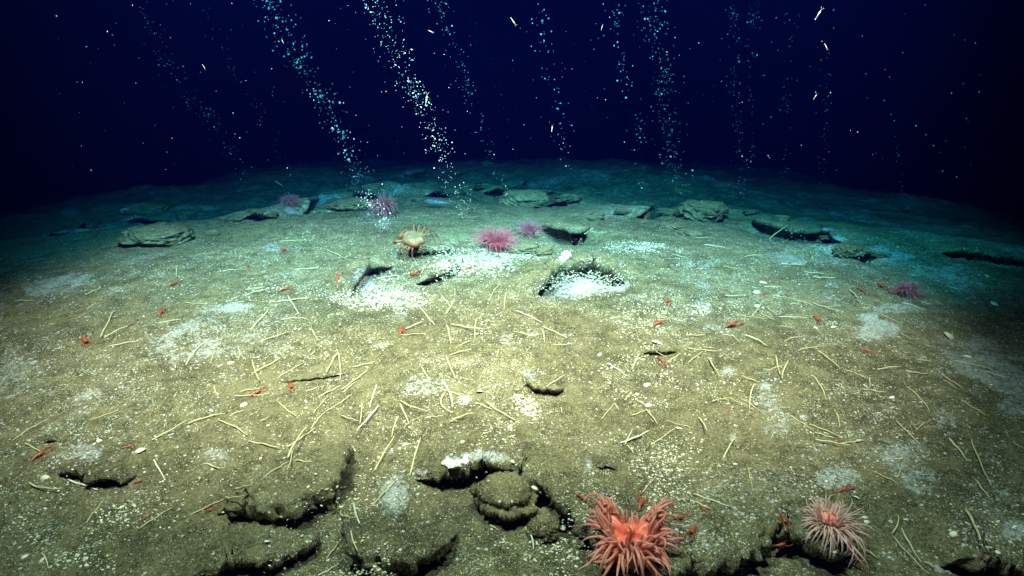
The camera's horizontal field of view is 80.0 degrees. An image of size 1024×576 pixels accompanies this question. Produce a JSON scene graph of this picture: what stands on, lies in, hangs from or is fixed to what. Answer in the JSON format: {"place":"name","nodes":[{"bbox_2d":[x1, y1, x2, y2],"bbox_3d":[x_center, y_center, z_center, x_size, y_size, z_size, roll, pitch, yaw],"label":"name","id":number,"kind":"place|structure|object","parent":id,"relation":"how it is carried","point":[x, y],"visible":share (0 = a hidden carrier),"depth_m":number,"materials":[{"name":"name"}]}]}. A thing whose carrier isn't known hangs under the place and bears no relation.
{"place":"outdoors","nodes":[
{"label":"outdoors","id":0,"kind":"place"},
{"bbox_2d":[0,156,1023,575],"bbox_3d":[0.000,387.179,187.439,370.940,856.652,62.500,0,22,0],"label":"seafloor","id":1,"kind":"structure","parent":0,"point":[564,450],"depth_m":1.94,"materials":[{"name":"sand"}]},
{"bbox_2d":[12,419,46,440],"bbox_3d":[-1.315,0.385,1.664,0.011,0.013,0.095,9,24,22],"label":"worm tube","id":2,"kind":"object","parent":1,"relation":"on","point":[26,430],"visible":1,"depth_m":1.66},
{"bbox_2d":[30,445,54,461],"bbox_3d":[-1.217,0.428,1.578,0.031,0.012,0.062,9,25,17],"label":"squat lobster","id":3,"kind":"object","parent":1,"relation":"on","point":[39,454],"visible":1,"depth_m":1.57},
{"bbox_2d":[28,482,61,489],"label":"worm tube","id":4,"kind":"object","parent":1,"relation":"on","point":[33,485],"visible":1,"depth_m":1.46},
{"bbox_2d":[40,475,49,479],"bbox_3d":[-1.151,0.467,1.502,0.027,0.009,0.015,9,24,20],"label":"clam shell","id":5,"kind":"object","parent":1,"relation":"on","point":[44,477],"visible":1,"depth_m":1.50},
{"bbox_2d":[67,479,97,489],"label":"worm tube","id":6,"kind":"object","parent":1,"relation":"on","point":[78,483],"visible":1,"depth_m":1.49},
{"bbox_2d":[78,335,92,347],"bbox_3d":[-1.497,0.185,2.141,0.093,0.017,0.046,30,34,33],"label":"squat lobster","id":7,"kind":"object","parent":1,"relation":"on","point":[84,339],"visible":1,"depth_m":2.13},
{"bbox_2d":[97,216,115,222],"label":"rubble block","id":8,"kind":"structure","parent":1,"relation":"on","point":[105,219],"depth_m":4.38,"materials":[{"name":"stone"}]},
{"bbox_2d":[100,310,113,336],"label":"worm tube","id":9,"kind":"object","parent":1,"relation":"on","point":[106,324],"visible":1,"depth_m":2.25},
{"bbox_2d":[135,448,145,453],"bbox_3d":[-0.976,0.424,1.600,0.030,0.007,0.022,-21,22,-9],"label":"clam shell","id":10,"kind":"object","parent":1,"relation":"on","point":[139,450],"visible":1,"depth_m":1.59},
{"bbox_2d":[117,201,168,215],"bbox_3d":[-2.745,-0.584,4.535,0.391,0.084,0.269,0,22,0],"label":"silty boulder","id":11,"kind":"object","parent":1,"relation":"on","point":[142,208],"visible":0.78,"depth_m":4.47,"materials":[{"name":"stone"}]},
{"bbox_2d":[114,222,194,246],"bbox_3d":[-1.875,-0.283,3.206,0.408,0.074,0.315,-2,22,-5],"label":"silty boulder","id":12,"kind":"object","parent":1,"relation":"on","point":[158,234],"visible":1,"depth_m":3.13,"materials":[{"name":"stone"}]},
{"bbox_2d":[138,508,171,529],"bbox_3d":[-0.806,0.520,1.378,0.004,0.012,0.073,18,28,37],"label":"worm tube","id":13,"kind":"object","parent":1,"relation":"on","point":[153,519],"visible":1,"depth_m":1.37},
{"bbox_2d":[153,459,165,480],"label":"worm tube","id":14,"kind":"object","parent":1,"relation":"on","point":[159,469],"visible":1,"depth_m":1.53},
{"bbox_2d":[152,420,186,439],"bbox_3d":[-0.935,0.389,1.669,0.007,0.015,0.095,17,27,35],"label":"worm tube","id":15,"kind":"object","parent":1,"relation":"on","point":[168,430],"visible":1,"depth_m":1.66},
{"bbox_2d":[175,210,198,219],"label":"rubble block","id":16,"kind":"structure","parent":1,"relation":"on","point":[186,215],"depth_m":4.40,"materials":[{"name":"stone"}]},
{"bbox_2d":[185,340,206,364],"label":"worm tube","id":17,"kind":"object","parent":1,"relation":"on","point":[194,352],"visible":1,"depth_m":2.06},
{"bbox_2d":[187,413,224,423],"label":"worm tube","id":18,"kind":"object","parent":1,"relation":"on","point":[204,418],"visible":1,"depth_m":1.73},
{"bbox_2d":[190,499,223,514],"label":"worm tube","id":19,"kind":"object","parent":1,"relation":"on","point":[205,507],"visible":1,"depth_m":1.39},
{"bbox_2d":[206,230,220,235],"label":"carbonate cobble","id":20,"kind":"object","parent":1,"relation":"on","point":[213,232],"visible":0.69,"depth_m":3.33,"materials":[{"name":"stone"}]},
{"bbox_2d":[222,218,242,222],"bbox_3d":[-1.673,-0.408,3.658,0.121,0.024,0.073,-4,22,-11],"label":"rubble block","id":21,"kind":"object","parent":1,"relation":"on","point":[231,220],"depth_m":3.64,"materials":[{"name":"stone"}]},
{"bbox_2d":[218,419,246,434],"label":"worm tube","id":22,"kind":"object","parent":1,"relation":"on","point":[232,425],"visible":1,"depth_m":1.69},
{"bbox_2d":[225,495,243,498],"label":"worm tube","id":23,"kind":"object","parent":1,"relation":"on","point":[226,497],"visible":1,"depth_m":1.34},
{"bbox_2d":[234,484,251,489],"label":"worm tube","id":24,"kind":"object","parent":1,"relation":"on","point":[239,488],"visible":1,"depth_m":1.38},
{"bbox_2d":[246,208,264,213],"bbox_3d":[-1.595,-0.479,3.802,0.153,0.025,0.088,10,24,23],"label":"rubble block","id":25,"kind":"object","parent":1,"relation":"on","point":[254,211],"depth_m":3.78,"materials":[{"name":"stone"}]},
{"bbox_2d":[249,386,267,397],"bbox_3d":[-0.763,0.311,1.835,0.031,0.012,0.062,9,28,39],"label":"squat lobster","id":26,"kind":"object","parent":1,"relation":"on","point":[255,392],"visible":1,"depth_m":1.83},
{"bbox_2d":[250,309,268,328],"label":"worm tube","id":27,"kind":"object","parent":1,"relation":"on","point":[258,320],"visible":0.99,"depth_m":2.28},
{"bbox_2d":[249,441,278,447],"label":"worm tube","id":28,"kind":"object","parent":1,"relation":"on","point":[264,444],"visible":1,"depth_m":1.60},
{"bbox_2d":[251,357,281,373],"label":"worm tube","id":29,"kind":"object","parent":1,"relation":"on","point":[265,366],"visible":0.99,"depth_m":1.97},
{"bbox_2d":[267,210,278,217],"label":"rubble block","id":30,"kind":"object","parent":1,"relation":"on","point":[271,213],"depth_m":3.77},
{"bbox_2d":[260,331,289,341],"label":"worm tube","id":31,"kind":"object","parent":1,"relation":"on","point":[273,336],"visible":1,"depth_m":2.17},
{"bbox_2d":[276,192,303,208],"bbox_3d":[-1.444,-0.576,3.961,0.174,0.105,0.196,0,22,0],"label":"sea anemone","id":32,"kind":"object","parent":1,"relation":"on","point":[292,200],"visible":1,"depth_m":3.95},
{"bbox_2d":[287,426,307,457],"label":"worm tube","id":33,"kind":"object","parent":1,"relation":"on","point":[294,443],"visible":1,"depth_m":1.56,"materials":[{"name":"beige"}]},
{"bbox_2d":[288,427,314,446],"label":"worm tube","id":34,"kind":"object","parent":1,"relation":"on","point":[302,437],"visible":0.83,"depth_m":1.63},
{"bbox_2d":[317,385,340,396],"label":"worm tube","id":35,"kind":"object","parent":1,"relation":"on","point":[328,391],"visible":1,"depth_m":1.82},
{"bbox_2d":[334,271,342,282],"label":"squat lobster","id":36,"kind":"object","parent":1,"relation":"on","point":[337,277],"visible":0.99,"depth_m":2.54},
{"bbox_2d":[323,197,373,209],"bbox_3d":[-1.100,-0.575,4.143,0.347,0.050,0.232,-2,22,-5],"label":"silty boulder","id":37,"kind":"object","parent":1,"relation":"on","point":[350,203],"visible":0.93,"depth_m":4.08,"materials":[{"name":"stone"}]},
{"bbox_2d":[341,370,366,389],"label":"worm tube","id":38,"kind":"object","parent":1,"relation":"on","point":[353,380],"visible":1,"depth_m":1.88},
{"bbox_2d":[350,530,357,550],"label":"worm tube","id":39,"kind":"object","parent":1,"relation":"on","point":[353,540],"visible":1,"depth_m":1.23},
{"bbox_2d":[352,502,359,523],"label":"worm tube","id":40,"kind":"object","parent":1,"relation":"on","point":[354,508],"visible":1,"depth_m":1.35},
{"bbox_2d":[356,405,378,430],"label":"worm tube","id":41,"kind":"object","parent":1,"relation":"on","point":[375,409],"visible":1,"depth_m":1.70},
{"bbox_2d":[363,192,398,216],"bbox_3d":[-0.811,-0.520,3.780,0.222,0.176,0.250,0,22,0],"label":"sea anemone","id":42,"kind":"object","parent":1,"relation":"on","point":[388,202],"visible":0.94,"depth_m":3.76},
{"bbox_2d":[371,480,395,506],"bbox_3d":[-0.305,0.488,1.452,0.004,0.007,0.099,10,24,23],"label":"worm tube","id":43,"kind":"object","parent":1,"relation":"on","point":[382,494],"visible":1,"depth_m":1.45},
{"bbox_2d":[374,436,394,469],"bbox_3d":[-0.331,0.431,1.575,0.006,0.039,0.118,7,23,17],"label":"worm tube","id":44,"kind":"object","parent":1,"relation":"on","point":[380,459],"visible":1,"depth_m":1.57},
{"bbox_2d":[397,326,405,336],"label":"squat lobster","id":45,"kind":"object","parent":1,"relation":"on","point":[401,330],"visible":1,"depth_m":2.17},
{"bbox_2d":[400,400,427,410],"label":"worm tube","id":46,"kind":"object","parent":1,"relation":"on","point":[413,406],"visible":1,"depth_m":1.74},
{"bbox_2d":[409,437,420,475],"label":"worm tube","id":47,"kind":"object","parent":1,"relation":"on","point":[414,458],"visible":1,"depth_m":1.55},
{"bbox_2d":[408,271,421,277],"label":"squat lobster","id":48,"kind":"object","parent":1,"relation":"on","point":[413,273],"visible":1,"depth_m":2.62},
{"bbox_2d":[411,197,422,200],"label":"rubble block","id":49,"kind":"object","parent":1,"relation":"on","point":[418,199],"depth_m":4.56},
{"bbox_2d":[392,224,442,261],"bbox_3d":[-0.456,-0.208,2.891,0.192,0.154,0.208,17,47,19],"label":"crab","id":50,"kind":"object","parent":1,"relation":"on","point":[413,238],"visible":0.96,"depth_m":2.82},
{"bbox_2d":[424,198,453,205],"bbox_3d":[-0.510,-0.593,4.215,0.229,0.049,0.034,7,23,16],"label":"fish","id":51,"kind":"object","parent":1,"relation":"on","point":[432,202],"visible":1,"depth_m":4.22},
{"bbox_2d":[440,392,451,412],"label":"worm tube","id":52,"kind":"object","parent":1,"relation":"on","point":[442,404],"visible":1,"depth_m":1.75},
{"bbox_2d":[442,380,452,406],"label":"worm tube","id":53,"kind":"object","parent":1,"relation":"on","point":[445,385],"visible":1,"depth_m":1.82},
{"bbox_2d":[440,188,465,195],"bbox_3d":[-0.486,-0.790,4.994,0.242,0.047,0.150,0,22,-1],"label":"rubble block","id":54,"kind":"object","parent":1,"relation":"on","point":[450,191],"depth_m":4.97,"materials":[{"name":"stone"}]},
{"bbox_2d":[441,454,468,468],"bbox_3d":[-0.126,0.425,1.480,0.094,0.026,0.038,-3,22,-7],"label":"white fluff","id":55,"kind":"object","parent":1,"relation":"on","point":[453,464],"visible":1,"depth_m":1.47,"materials":[{"name":"white"}]},
{"bbox_2d":[451,323,482,328],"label":"worm tube","id":56,"kind":"object","parent":1,"relation":"on","point":[465,326],"visible":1,"depth_m":2.21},
{"bbox_2d":[465,210,477,213],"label":"rubble block","id":57,"kind":"object","parent":1,"relation":"on","point":[471,212],"depth_m":3.91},
{"bbox_2d":[472,183,489,188],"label":"rubble block","id":58,"kind":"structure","parent":1,"relation":"on","point":[481,185],"depth_m":4.96,"materials":[{"name":"stone"}]},
{"bbox_2d":[469,223,521,257],"bbox_3d":[-0.080,-0.241,2.952,0.279,0.165,0.276,0,22,0],"label":"sea anemone","id":59,"kind":"object","parent":1,"relation":"on","point":[499,240],"visible":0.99,"depth_m":2.95},
{"bbox_2d":[486,401,515,419],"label":"worm tube","id":60,"kind":"object","parent":1,"relation":"on","point":[491,405],"visible":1,"depth_m":1.72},
{"bbox_2d":[469,471,538,521],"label":"layered slab","id":61,"kind":"structure","parent":1,"relation":"on","point":[507,496],"depth_m":1.37,"materials":[{"name":"stone"}]},
{"bbox_2d":[0,183,1023,575],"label":"shell fragments","id":62,"kind":"object","parent":1,"relation":"on","point":[470,263],"visible":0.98,"depth_m":2.00,"materials":[{"name":"white"}]},
{"bbox_2d":[503,242,538,254],"bbox_3d":[0.046,-0.194,3.000,0.190,0.042,0.146,-7,23,-16],"label":"yellow crust lump","id":63,"kind":"object","parent":1,"relation":"on","point":[527,247],"visible":0.76,"depth_m":2.96,"materials":[{"name":"stone"}]},
{"bbox_2d":[514,394,529,410],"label":"worm tube","id":64,"kind":"object","parent":1,"relation":"on","point":[521,402],"visible":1,"depth_m":1.78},
{"bbox_2d":[498,189,551,207],"bbox_3d":[0.099,-0.647,4.409,0.345,0.113,0.301,12,25,27],"label":"silty boulder","id":65,"kind":"object","parent":1,"relation":"on","point":[532,197],"visible":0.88,"depth_m":4.33,"materials":[{"name":"stone"}]},
{"bbox_2d":[514,216,546,237],"bbox_3d":[0.100,-0.314,3.223,0.190,0.132,0.211,0,22,0],"label":"sea anemone","id":66,"kind":"object","parent":1,"relation":"on","point":[530,230],"visible":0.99,"depth_m":3.23},
{"bbox_2d":[526,507,561,544],"bbox_3d":[0.071,0.526,1.358,0.079,0.036,0.117,6,23,14],"label":"silty boulder","id":67,"kind":"object","parent":1,"relation":"on","point":[543,527],"visible":0.98,"depth_m":1.34,"materials":[{"name":"stone"}]},
{"bbox_2d":[535,246,552,255],"bbox_3d":[0.154,-0.176,2.943,0.086,0.033,0.104,3,22,8],"label":"yellow crust lump","id":68,"kind":"object","parent":1,"relation":"on","point":[543,250],"visible":0.94,"depth_m":2.92,"materials":[{"name":"stone"}]},
{"bbox_2d":[541,189,553,193],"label":"rubble block","id":69,"kind":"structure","parent":1,"relation":"on","point":[548,191],"depth_m":5.03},
{"bbox_2d":[556,250,571,276],"bbox_3d":[0.191,-0.104,2.670,0.158,0.123,0.065,0,22,0],"label":"white fluff","id":70,"kind":"object","parent":1,"relation":"on","point":[566,255],"visible":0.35,"depth_m":2.65,"materials":[{"name":"white"}]},
{"bbox_2d":[554,194,582,202],"bbox_3d":[0.405,-0.652,4.399,0.231,0.048,0.143,-8,23,-20],"label":"rubble block","id":71,"kind":"object","parent":1,"relation":"on","point":[569,198],"depth_m":4.37,"materials":[{"name":"stone"}]},
{"bbox_2d":[564,183,578,188],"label":"rubble block","id":72,"kind":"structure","parent":1,"relation":"on","point":[571,186],"depth_m":5.50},
{"bbox_2d":[576,494,593,503],"bbox_3d":[0.161,0.467,1.353,0.046,0.008,0.023,18,30,33],"label":"squat lobster","id":73,"kind":"object","parent":1,"relation":"on","point":[581,496],"visible":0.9,"depth_m":1.35},
{"bbox_2d":[586,215,605,220],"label":"carbonate cobble","id":74,"kind":"object","parent":1,"relation":"on","point":[592,217],"visible":0.99,"depth_m":3.67,"materials":[{"name":"stone"}]},
{"bbox_2d":[589,191,604,196],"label":"rubble block","id":75,"kind":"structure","parent":1,"relation":"on","point":[598,193],"depth_m":5.04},
{"bbox_2d":[578,493,685,575],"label":"sea anemone","id":76,"kind":"object","parent":1,"relation":"on","point":[631,542],"visible":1,"depth_m":1.19},
{"bbox_2d":[620,430,648,442],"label":"worm tube","id":77,"kind":"object","parent":1,"relation":"on","point":[634,437],"visible":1,"depth_m":1.62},
{"bbox_2d":[635,493,648,510],"bbox_3d":[0.292,0.480,1.372,0.035,0.013,0.071,21,15,20],"label":"squat lobster","id":78,"kind":"object","parent":1,"relation":"on","point":[641,501],"visible":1,"depth_m":1.36},
{"bbox_2d":[652,318,667,326],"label":"squat lobster","id":79,"kind":"object","parent":1,"relation":"on","point":[657,322],"visible":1,"depth_m":2.24},
{"bbox_2d":[656,357,669,365],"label":"squat lobster","id":80,"kind":"object","parent":1,"relation":"on","point":[661,359],"visible":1,"depth_m":2.02},
{"bbox_2d":[655,208,674,214],"bbox_3d":[1.008,-0.502,3.990,0.154,0.037,0.096,8,23,20],"label":"rubble block","id":81,"kind":"object","parent":1,"relation":"on","point":[665,211],"depth_m":3.97,"materials":[{"name":"stone"}]},
{"bbox_2d":[656,220,686,229],"bbox_3d":[0.921,-0.360,3.526,0.180,0.043,0.128,8,23,19],"label":"flat boulder","id":82,"kind":"object","parent":1,"relation":"on","point":[672,225],"visible":0.81,"depth_m":3.49,"materials":[{"name":"stone"}]},
{"bbox_2d":[672,514,690,519],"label":"squat lobster","id":83,"kind":"object","parent":1,"relation":"on","point":[679,516],"visible":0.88,"depth_m":1.31},
{"bbox_2d":[669,188,694,195],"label":"rubble block","id":84,"kind":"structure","parent":1,"relation":"on","point":[676,191],"depth_m":5.11,"materials":[{"name":"stone"}]},
{"bbox_2d":[684,525,698,539],"bbox_3d":[0.374,0.504,1.265,0.030,0.011,0.060,17,20,33],"label":"squat lobster","id":85,"kind":"object","parent":1,"relation":"on","point":[693,529],"visible":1,"depth_m":1.26},
{"bbox_2d":[676,228,708,236],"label":"flat boulder","id":86,"kind":"object","parent":1,"relation":"on","point":[695,232],"visible":0.66,"depth_m":3.36,"materials":[{"name":"stone"}]},
{"bbox_2d":[690,500,710,508],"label":"worm tube","id":87,"kind":"object","parent":1,"relation":"on","point":[697,502],"visible":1,"depth_m":1.35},
{"bbox_2d":[673,200,728,221],"bbox_3d":[1.183,-0.491,3.815,0.343,0.107,0.261,-2,22,-5],"label":"rock","id":88,"kind":"object","parent":1,"relation":"on","point":[699,210],"visible":1,"depth_m":3.74,"materials":[{"name":"stone"}]},
{"bbox_2d":[693,493,729,506],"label":"worm tube","id":89,"kind":"object","parent":1,"relation":"on","point":[698,495],"visible":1,"depth_m":1.36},
{"bbox_2d":[714,195,738,201],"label":"rubble block","id":90,"kind":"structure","parent":1,"relation":"on","point":[725,198],"depth_m":4.97,"materials":[{"name":"stone"}]},
{"bbox_2d":[723,436,735,457],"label":"worm tube","id":91,"kind":"object","parent":1,"relation":"on","point":[728,448],"visible":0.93,"depth_m":1.57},
{"bbox_2d":[725,320,743,327],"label":"squat lobster","id":92,"kind":"object","parent":1,"relation":"on","point":[731,324],"visible":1,"depth_m":2.23},
{"bbox_2d":[743,209,759,214],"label":"rubble block","id":93,"kind":"object","parent":1,"relation":"on","point":[751,211],"depth_m":3.89,"materials":[{"name":"stone"}]},
{"bbox_2d":[749,384,754,409],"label":"worm tube","id":94,"kind":"object","parent":1,"relation":"on","point":[750,395],"visible":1,"depth_m":1.82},
{"bbox_2d":[772,538,792,548],"bbox_3d":[0.569,0.540,1.286,0.049,0.024,0.009,-13,-6,-3],"label":"squat lobster","id":95,"kind":"object","parent":1,"relation":"on","point":[780,544],"visible":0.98,"depth_m":1.28},
{"bbox_2d":[778,513,789,528],"bbox_3d":[0.576,0.491,1.291,0.025,0.009,0.051,6,22,4],"label":"squat lobster","id":96,"kind":"object","parent":1,"relation":"on","point":[784,518],"visible":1,"depth_m":1.29},
{"bbox_2d":[812,315,825,323],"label":"squat lobster","id":97,"kind":"object","parent":1,"relation":"on","point":[817,318],"visible":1,"depth_m":2.29},
{"bbox_2d":[819,235,832,239],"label":"rubble block","id":98,"kind":"object","parent":1,"relation":"on","point":[823,237],"depth_m":3.27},
{"bbox_2d":[821,228,841,231],"bbox_3d":[1.698,-0.308,3.236,0.107,0.025,0.014,4,22,10],"label":"fish","id":99,"kind":"object","parent":1,"relation":"on","point":[827,229],"visible":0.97,"depth_m":3.24},
{"bbox_2d":[815,439,850,445],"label":"worm tube","id":100,"kind":"object","parent":1,"relation":"on","point":[831,441],"visible":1,"depth_m":1.60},
{"bbox_2d":[799,494,873,571],"bbox_3d":[0.664,0.477,1.245,0.149,0.113,0.165,3,22,8],"label":"sea anemone","id":101,"kind":"object","parent":1,"relation":"on","point":[830,520],"visible":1,"depth_m":1.24},
{"bbox_2d":[837,484,854,492],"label":"squat lobster","id":102,"kind":"object","parent":1,"relation":"on","point":[844,488],"visible":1,"depth_m":1.44},
{"bbox_2d":[831,242,863,258],"bbox_3d":[1.637,-0.185,2.979,0.163,0.059,0.114,-12,25,-26],"label":"carbonate cobble","id":103,"kind":"object","parent":1,"relation":"on","point":[845,250],"visible":0.99,"depth_m":2.94,"materials":[{"name":"stone"}]},
{"bbox_2d":[870,251,891,256],"bbox_3d":[1.790,-0.167,2.968,0.118,0.020,0.071,2,22,5],"label":"rubble block","id":104,"kind":"object","parent":1,"relation":"on","point":[879,254],"depth_m":2.95,"materials":[{"name":"stone"}]},
{"bbox_2d":[875,283,888,288],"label":"squat lobster","id":105,"kind":"object","parent":1,"relation":"on","point":[881,284],"visible":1,"depth_m":2.59},
{"bbox_2d":[891,515,898,533],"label":"worm tube","id":106,"kind":"object","parent":1,"relation":"on","point":[895,528],"visible":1,"depth_m":1.33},
{"bbox_2d":[896,420,919,443],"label":"worm tube","id":107,"kind":"object","parent":1,"relation":"on","point":[907,431],"visible":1,"depth_m":1.66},
{"bbox_2d":[889,280,927,299],"bbox_3d":[1.636,0.003,2.525,0.150,0.087,0.136,0,22,0],"label":"sea anemone","id":108,"kind":"object","parent":1,"relation":"on","point":[905,289],"visible":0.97,"depth_m":2.51},
{"bbox_2d":[901,528,920,561],"bbox_3d":[0.842,0.541,1.288,0.006,0.017,0.079,0,22,0],"label":"worm tube","id":109,"kind":"object","parent":1,"relation":"on","point":[906,538],"visible":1,"depth_m":1.29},
{"bbox_2d":[893,536,928,573],"bbox_3d":[0.823,0.552,1.263,0.004,0.006,0.104,-2,22,-5],"label":"worm tube","id":110,"kind":"object","parent":1,"relation":"on","point":[909,554],"visible":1,"depth_m":1.26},
{"bbox_2d":[906,386,929,411],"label":"worm tube","id":111,"kind":"object","parent":1,"relation":"on","point":[919,397],"visible":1,"depth_m":1.82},
{"bbox_2d":[944,332,953,339],"bbox_3d":[1.585,0.173,2.204,0.050,0.012,0.037,31,34,-11],"label":"clam shell","id":112,"kind":"object","parent":1,"relation":"on","point":[949,336],"visible":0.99,"depth_m":2.19},
{"bbox_2d":[949,531,957,536],"bbox_3d":[0.909,0.507,1.256,0.015,0.010,0.012,20,29,40],"label":"clam shell","id":113,"kind":"object","parent":1,"relation":"on","point":[952,533],"visible":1,"depth_m":1.25},
{"bbox_2d":[964,508,981,539],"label":"worm tube","id":114,"kind":"object","parent":1,"relation":"on","point":[972,519],"visible":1,"depth_m":1.27,"materials":[{"name":"beige"}]},
{"bbox_2d":[959,361,989,368],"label":"worm tube","id":115,"kind":"object","parent":1,"relation":"on","point":[973,364],"visible":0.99,"depth_m":2.02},
{"bbox_2d":[970,438,991,484],"bbox_3d":[1.186,0.436,1.547,0.005,0.016,0.226,10,24,24],"label":"worm tube","id":116,"kind":"object","parent":1,"relation":"on","point":[979,459],"visible":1,"depth_m":1.55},
{"bbox_2d":[0,0,1023,219],"label":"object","id":117,"kind":"structure","parent":0,"point":[908,55],"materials":[{"name":"liquid"}]},
{"bbox_2d":[54,0,979,231],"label":"fine bubbles","id":118,"kind":"object","parent":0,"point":[501,94],"visible":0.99,"depth_m":3.89,"materials":[{"name":"white"}]},
{"bbox_2d":[613,209,630,214],"bbox_3d":[0.688,-0.475,3.782,0.135,0.023,0.078,-8,23,-18],"label":"rubble block","id":119,"kind":"object","parent":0,"point":[622,211],"depth_m":3.76,"materials":[{"name":"stone"}]},
{"bbox_2d":[771,214,790,221],"bbox_3d":[1.566,-0.412,3.558,0.117,0.030,0.086,2,22,4],"label":"rubble block","id":120,"kind":"object","parent":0,"point":[785,218],"depth_m":3.54,"materials":[{"name":"stone"}]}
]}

